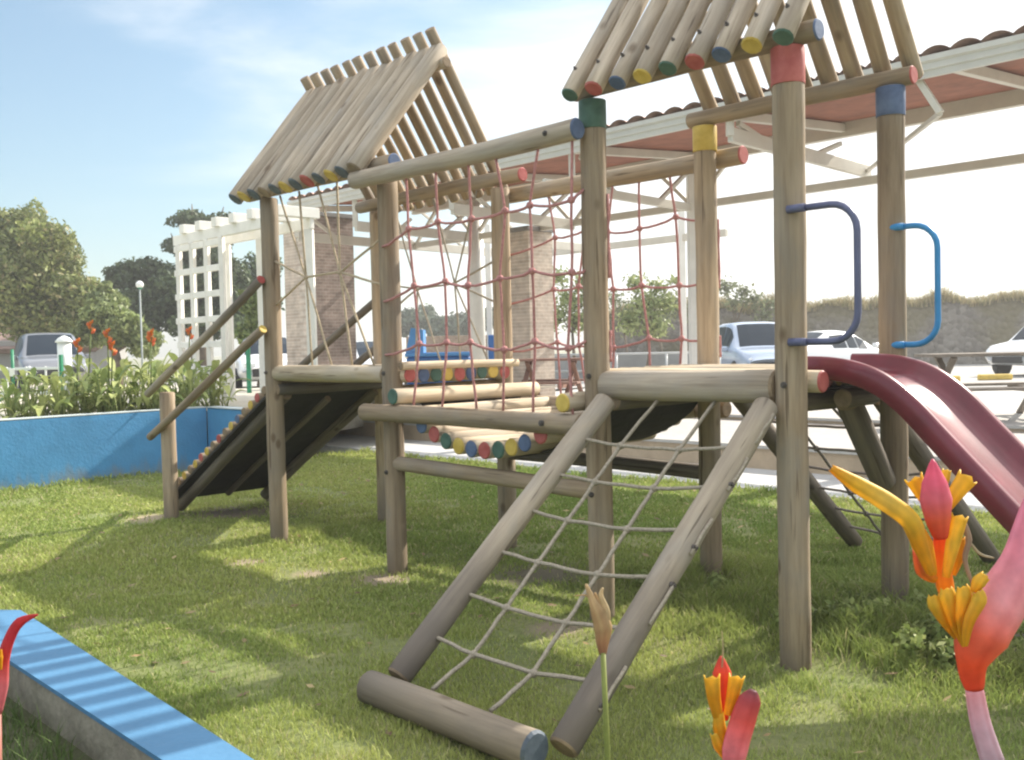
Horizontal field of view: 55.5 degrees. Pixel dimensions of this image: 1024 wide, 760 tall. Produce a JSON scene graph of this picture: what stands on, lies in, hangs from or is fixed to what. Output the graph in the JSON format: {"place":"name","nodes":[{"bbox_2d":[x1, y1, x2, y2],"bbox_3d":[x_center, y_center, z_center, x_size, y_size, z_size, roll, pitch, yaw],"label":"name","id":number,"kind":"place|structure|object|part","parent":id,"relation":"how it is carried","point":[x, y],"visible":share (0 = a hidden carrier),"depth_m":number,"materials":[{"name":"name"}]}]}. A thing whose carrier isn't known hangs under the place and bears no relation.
{"place":"outdoors","nodes":[
{"label":"outdoors","id":0,"kind":"place"},
{"bbox_2d":[2,686,92,759],"bbox_3d":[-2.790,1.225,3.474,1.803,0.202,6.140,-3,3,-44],"label":"flower bed grass","id":1,"kind":"structure","parent":0,"point":[14,713],"depth_m":3.37,"materials":[{"name":"plant"}]},
{"bbox_2d":[0,614,37,759],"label":"heliconia flower","id":2,"kind":"object","parent":1,"relation":"on","point":[14,628],"visible":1,"depth_m":1.25,"materials":[{"name":"red plant"}]},
{"bbox_2d":[575,584,611,759],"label":"dried flower","id":3,"kind":"object","parent":1,"relation":"on","point":[600,614],"visible":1,"depth_m":1.40,"materials":[{"name":"beige plant"}]},
{"bbox_2d":[703,632,760,759],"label":"heliconia flower","id":4,"kind":"object","parent":1,"relation":"on","point":[726,700],"visible":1,"depth_m":1.49,"materials":[{"name":"orange plant"}]},
{"bbox_2d":[828,459,1023,759],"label":"heliconia flower","id":5,"kind":"object","parent":1,"relation":"on","point":[980,620],"visible":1,"depth_m":0.94,"materials":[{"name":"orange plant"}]},
{"bbox_2d":[0,383,556,429],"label":"terrace","id":6,"kind":"structure","parent":0,"point":[243,397],"depth_m":17.75,"materials":[{"name":"grey concrete"}]},
{"bbox_2d":[0,367,53,416],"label":"flowering plant","id":7,"kind":"object","parent":6,"relation":"on","point":[33,370],"visible":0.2,"depth_m":13.36,"materials":[{"name":"green plant"}]},
{"bbox_2d":[0,365,58,418],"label":"flowering plant","id":8,"kind":"object","parent":6,"relation":"on","point":[10,403],"visible":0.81,"depth_m":12.27,"materials":[{"name":"green plant"}]},
{"bbox_2d":[0,336,72,399],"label":"fence","id":9,"kind":"object","parent":6,"relation":"on","point":[64,352],"visible":0.56,"depth_m":17.40,"materials":[{"name":"white paint"}]},
{"bbox_2d":[13,369,81,416],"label":"flowering plant","id":10,"kind":"object","parent":6,"relation":"on","point":[58,398],"visible":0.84,"depth_m":12.41,"materials":[{"name":"green plant"}]},
{"bbox_2d":[10,332,90,389],"bbox_3d":[-13.775,-0.536,28.975,2.140,1.755,4.515,-2,2,-30],"label":"parked car","id":11,"kind":"object","parent":6,"relation":"on","point":[35,350],"visible":0.37,"depth_m":27.93,"materials":[{"name":"grey metal"}]},
{"bbox_3d":[-14.781,-0.990,29.108,0.167,0.563,2.701,-2,2,-30],"label":"side window","id":12,"kind":"part","parent":11,"relation":"part of","materials":[{"name":"grey glass"}]},
{"bbox_2d":[0,196,101,384],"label":"broadleaf tree","id":13,"kind":"object","parent":6,"relation":"on","point":[46,285],"visible":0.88,"depth_m":36.07,"materials":[{"name":"green plant"}]},
{"bbox_2d":[46,337,105,413],"bbox_3d":[-5.784,-0.035,12.950,0.856,1.060,0.797,-1,2,0],"label":"flowering plant","id":14,"kind":"object","parent":6,"relation":"on","point":[83,387],"visible":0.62,"depth_m":12.95,"materials":[{"name":"green plant"}]},
{"bbox_2d":[49,320,112,412],"bbox_3d":[-6.158,-0.192,13.845,0.912,1.330,0.903,-3,2,-37],"label":"flowering plant","id":15,"kind":"object","parent":6,"relation":"on","point":[68,369],"visible":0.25,"depth_m":13.92,"materials":[{"name":"green plant"}]},
{"bbox_2d":[71,328,142,412],"bbox_3d":[-5.419,-0.097,12.987,0.848,1.194,0.703,0,2,25],"label":"flowering plant","id":16,"kind":"object","parent":6,"relation":"on","point":[101,405],"visible":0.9,"depth_m":12.95,"materials":[{"name":"green plant"}]},
{"bbox_2d":[67,280,167,384],"bbox_3d":[-14.019,-1.577,34.141,3.750,3.892,2.143,0,2,26],"label":"bushy tree","id":17,"kind":"object","parent":6,"relation":"on","point":[107,304],"visible":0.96,"depth_m":33.74,"materials":[{"name":"green plant"}]},
{"bbox_2d":[88,357,152,411],"bbox_3d":[-5.371,0.073,13.367,0.855,0.797,0.777,-1,2,21],"label":"flowering plant","id":18,"kind":"object","parent":6,"relation":"on","point":[116,376],"visible":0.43,"depth_m":13.40,"materials":[{"name":"green plant"}]},
{"bbox_2d":[136,281,143,366],"bbox_3d":[-12.547,-1.549,32.947,0.256,3.610,0.250,-1,2,0],"label":"street lamp","id":19,"kind":"object","parent":6,"relation":"on","point":[139,285],"visible":0.9,"depth_m":32.90,"materials":[{"name":"grey metal"}]},
{"bbox_2d":[120,332,168,409],"bbox_3d":[-5.282,-0.122,14.142,0.804,1.129,0.865,-3,3,-43],"label":"flowering plant","id":20,"kind":"object","parent":6,"relation":"on","point":[144,371],"visible":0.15,"depth_m":14.05,"materials":[{"name":"green plant"}]},
{"bbox_2d":[112,328,183,409],"bbox_3d":[-4.920,-0.125,13.400,0.906,1.170,0.970,-1,2,0],"label":"flowering plant","id":21,"kind":"object","parent":6,"relation":"on","point":[160,369],"visible":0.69,"depth_m":13.31,"materials":[{"name":"green plant"}]},
{"bbox_2d":[147,360,208,407],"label":"flowering plant","id":22,"kind":"object","parent":6,"relation":"on","point":[190,384],"visible":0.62,"depth_m":13.62,"materials":[{"name":"green plant"}]},
{"bbox_2d":[165,326,221,405],"bbox_3d":[-4.962,-0.178,14.783,0.936,1.277,0.988,-1,2,0],"label":"flowering plant","id":23,"kind":"object","parent":6,"relation":"on","point":[175,357],"visible":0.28,"depth_m":14.78,"materials":[{"name":"green plant"}]},
{"bbox_2d":[179,360,252,406],"bbox_3d":[-4.359,0.056,14.400,0.852,0.714,0.821,0,2,36],"label":"flowering plant","id":24,"kind":"object","parent":6,"relation":"on","point":[213,393],"visible":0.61,"depth_m":14.27,"materials":[{"name":"green plant"}]},
{"bbox_2d":[173,205,319,403],"bbox_3d":[-4.275,-1.086,15.456,0.820,2.945,3.275,-3,3,-44],"label":"pergola","id":25,"kind":"object","parent":6,"relation":"on","point":[222,234],"visible":0.64,"depth_m":15.51,"materials":[{"name":"white paint"}]},
{"bbox_2d":[246,346,259,392],"bbox_3d":[-5.308,-0.241,20.027,0.325,1.150,0.105,-2,2,-19],"label":"fence post","id":26,"kind":"object","parent":6,"relation":"on","point":[248,369],"visible":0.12,"depth_m":19.96,"materials":[{"name":"green metal"}]},
{"bbox_2d":[235,337,286,387],"bbox_3d":[-6.791,-0.468,26.977,2.140,1.475,4.515,-2,2,-18],"label":"parked car","id":27,"kind":"object","parent":6,"relation":"on","point":[240,367],"visible":0.2,"depth_m":25.15,"materials":[{"name":"white paint"}]},
{"bbox_2d":[405,328,470,384],"bbox_3d":[-1.714,-0.545,22.981,1.540,1.390,0.860,-1,2,0],"label":"playground ride","id":28,"kind":"object","parent":6,"relation":"on","point":[424,355],"visible":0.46,"depth_m":22.60,"materials":[{"name":"plastic"}]},
{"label":"grass verge","id":29,"kind":"structure","parent":6,"relation":"on","visible":0},
{"bbox_2d":[0,349,14,401],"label":"fence section","id":30,"kind":"object","parent":29,"relation":"on","point":[11,371],"visible":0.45,"depth_m":16.96,"materials":[{"name":"green paint"}]},
{"bbox_2d":[105,348,584,454],"bbox_3d":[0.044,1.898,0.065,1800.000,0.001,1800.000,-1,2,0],"label":"ground","id":31,"kind":"structure","parent":0,"point":[138,360],"depth_m":262.99,"materials":[{"name":"grey concrete"}]},
{"bbox_2d":[0,328,127,383],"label":"building","id":32,"kind":"structure","parent":31,"relation":"on","point":[98,355],"depth_m":42.00,"materials":[{"name":"paint"}]},
{"bbox_2d":[101,204,285,379],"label":"dark tree","id":33,"kind":"object","parent":31,"relation":"on","point":[158,294],"visible":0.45,"depth_m":44.55,"materials":[{"name":"green plant"}]},
{"bbox_2d":[401,303,492,337],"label":"wood","id":34,"kind":"object","parent":31,"relation":"on","point":[408,321],"visible":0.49,"depth_m":91.06,"materials":[{"name":"green plant"}]},
{"bbox_2d":[0,445,1023,759],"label":"lawn","id":35,"kind":"structure","parent":0,"point":[800,744],"depth_m":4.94,"materials":[{"name":"plant"}]},
{"bbox_2d":[0,406,242,489],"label":"retaining wall","id":36,"kind":"structure","parent":35,"relation":"on","point":[44,449],"depth_m":12.42,"materials":[{"name":"blue paint"}]},
{"bbox_2d":[0,610,253,759],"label":"wall","id":37,"kind":"structure","parent":35,"relation":"on","point":[106,711],"depth_m":3.42,"materials":[{"name":"concrete"}]},
{"bbox_2d":[0,466,1003,752],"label":"fallen leaves","id":38,"kind":"object","parent":35,"relation":"on","point":[402,580],"visible":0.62,"depth_m":6.18,"materials":[{"name":"brown plant"}]},
{"bbox_2d":[144,0,1023,759],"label":"climbing frame","id":39,"kind":"object","parent":35,"relation":"on","point":[282,430],"visible":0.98,"depth_m":5.58,"materials":[{"name":"brown wood"}]},
{"bbox_2d":[635,562,1023,667],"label":"weeds","id":40,"kind":"object","parent":35,"relation":"on","point":[913,641],"visible":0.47,"depth_m":5.06,"materials":[{"name":"green plant"}]},
{"bbox_2d":[0,0,1023,345],"label":"sky","id":41,"kind":"structure","parent":0,"point":[119,117],"materials":[{"name":"blue"}]},
{"bbox_2d":[127,298,909,357],"bbox_3d":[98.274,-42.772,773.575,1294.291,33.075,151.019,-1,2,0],"label":"hills","id":42,"kind":"structure","parent":0,"point":[165,348],"depth_m":710.10,"materials":[{"name":"green plant"}]},
{"bbox_2d":[110,364,1023,388],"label":"parking lot","id":43,"kind":"structure","parent":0,"point":[967,373],"depth_m":32.34,"materials":[{"name":"grey asphalt"}]},
{"bbox_2d":[234,289,259,385],"bbox_3d":[-7.884,-1.300,30.038,1.440,3.323,1.221,-1,2,0],"label":"tree","id":44,"kind":"object","parent":43,"relation":"on","point":[249,326],"visible":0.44,"depth_m":29.74,"materials":[{"name":"green plant"}]},
{"bbox_2d":[356,341,406,383],"bbox_3d":[-4.461,-0.464,29.978,2.140,1.475,4.515,-2,2,-30],"label":"parked car","id":45,"kind":"object","parent":43,"relation":"on","point":[361,348],"visible":0.09,"depth_m":29.25,"materials":[{"name":"white paint"}]},
{"bbox_2d":[406,335,486,357],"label":"garden wall","id":46,"kind":"structure","parent":43,"relation":"on","point":[452,339],"depth_m":39.80,"materials":[{"name":"paint"}]},
{"bbox_2d":[488,335,493,358],"bbox_3d":[-0.452,-0.363,23.988,0.400,1.500,0.400,-1,2,0],"label":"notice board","id":47,"kind":"object","parent":43,"relation":"on","point":[491,345],"visible":0.12,"depth_m":23.89,"materials":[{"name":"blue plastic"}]},
{"bbox_2d":[553,265,583,357],"bbox_3d":[2.158,-1.916,33.049,2.391,4.087,1.401,-1,2,0],"label":"sparse tree","id":48,"kind":"object","parent":43,"relation":"on","point":[564,302],"visible":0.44,"depth_m":32.87,"materials":[{"name":"green plant"}]},
{"bbox_2d":[555,353,688,378],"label":"parapet wall","id":49,"kind":"structure","parent":43,"relation":"on","point":[634,360],"depth_m":34.73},
{"bbox_2d":[608,290,640,352],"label":"wispy shrub","id":50,"kind":"object","parent":43,"relation":"on","point":[617,299],"visible":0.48,"depth_m":42.91,"materials":[{"name":"green plant"}]},
{"bbox_2d":[615,271,678,365],"bbox_3d":[4.681,-1.824,33.010,2.362,3.793,1.337,-1,2,0],"label":"sparse tree","id":51,"kind":"object","parent":43,"relation":"on","point":[631,321],"visible":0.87,"depth_m":32.86,"materials":[{"name":"green plant"}]},
{"bbox_2d":[643,297,678,351],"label":"wispy shrub","id":52,"kind":"object","parent":43,"relation":"on","point":[667,318],"visible":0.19,"depth_m":42.93,"materials":[{"name":"green plant"}]},
{"bbox_2d":[666,289,687,351],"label":"wispy shrub","id":53,"kind":"object","parent":43,"relation":"on","point":[676,292],"visible":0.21,"depth_m":42.90,"materials":[{"name":"green plant"}]},
{"bbox_2d":[719,275,755,322],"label":"wispy shrub","id":54,"kind":"object","parent":43,"relation":"on","point":[735,302],"visible":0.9,"depth_m":42.89,"materials":[{"name":"green plant"}]},
{"bbox_2d":[719,322,774,363],"bbox_3d":[6.711,-0.738,26.970,2.141,1.755,4.540,-1,2,0],"label":"parked car","id":55,"kind":"object","parent":43,"relation":"on","point":[747,342],"visible":0.33,"depth_m":26.04,"materials":[{"name":"silver metal"}]},
{"bbox_3d":[5.884,-1.211,27.561,0.167,0.563,2.701,-1,2,-1],"label":"side window","id":56,"kind":"part","parent":55,"relation":"part of","materials":[{"name":"grey glass"}]},
{"bbox_2d":[742,289,774,321],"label":"wispy shrub","id":57,"kind":"object","parent":43,"relation":"on","point":[756,298],"visible":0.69,"depth_m":42.87,"materials":[{"name":"green plant"}]},
{"bbox_2d":[609,298,1023,364],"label":"stone wall","id":58,"kind":"structure","parent":43,"relation":"on","point":[965,328],"depth_m":42.83,"materials":[{"name":"grey stone"}]},
{"bbox_2d":[609,286,1023,318],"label":"dry grass","id":59,"kind":"structure","parent":58,"relation":"on","point":[920,301],"depth_m":43.29,"materials":[{"name":"beige plant"}]},
{"bbox_2d":[807,330,878,359],"bbox_3d":[8.976,-0.667,27.481,4.515,1.475,2.140,-2,2,-30],"label":"parked car","id":60,"kind":"object","parent":43,"relation":"on","point":[853,343],"visible":0.2,"depth_m":26.63,"materials":[{"name":"white paint"}]},
{"bbox_3d":[7.857,-1.108,26.820,0.950,0.405,1.280,-2,2,-30],"label":"rear window","id":61,"kind":"part","parent":60,"relation":"part of","materials":[{"name":"white glass"}]},
{"bbox_3d":[9.251,-1.062,26.777,1.341,0.418,0.203,-2,2,-30],"label":"side window","id":62,"kind":"part","parent":60,"relation":"part of","materials":[{"name":"grey glass"}]},
{"bbox_2d":[977,374,1012,379],"bbox_3d":[13.149,-0.081,26.497,0.900,0.160,0.200,-1,2,0],"label":"wheel stop","id":63,"kind":"object","parent":43,"relation":"on","point":[994,376],"visible":1,"depth_m":26.40,"materials":[{"name":"yellow paint"}]},
{"bbox_2d":[985,327,1023,373],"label":"parked car","id":64,"kind":"object","parent":43,"relation":"on","point":[1003,364],"visible":0.76,"depth_m":28.86,"materials":[{"name":"white paint"}]},
{"bbox_2d":[283,25,1023,395],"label":"pavilion","id":65,"kind":"structure","parent":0,"point":[963,77],"depth_m":17.57,"materials":[{"name":"ceramic"}]},
{"bbox_2d":[318,434,989,516],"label":"pavement","id":66,"kind":"structure","parent":0,"point":[753,477],"depth_m":12.28,"materials":[{"name":"concrete"}]},
{"bbox_2d":[337,388,1023,481],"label":"plaza","id":67,"kind":"structure","parent":0,"point":[1002,406],"depth_m":13.32,"materials":[{"name":"beige paint"}]},
{"bbox_2d":[513,358,583,394],"bbox_3d":[0.743,0.062,19.002,1.500,0.966,1.700,-1,2,18],"label":"picnic table","id":68,"kind":"object","parent":67,"relation":"on","point":[576,380],"visible":0.43,"depth_m":18.84,"materials":[{"name":"brown paint"}]},
{"bbox_2d":[555,352,720,375],"bbox_3d":[2.740,-0.225,25.492,5.692,0.975,0.058,0,2,32],"label":"railing","id":69,"kind":"object","parent":67,"relation":"on","point":[666,359],"visible":0.15,"depth_m":25.24,"materials":[{"name":"grey metal"}]},
{"bbox_2d":[914,351,1023,412],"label":"picnic table","id":70,"kind":"object","parent":67,"relation":"on","point":[1014,386],"visible":0.56,"depth_m":14.03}
]}

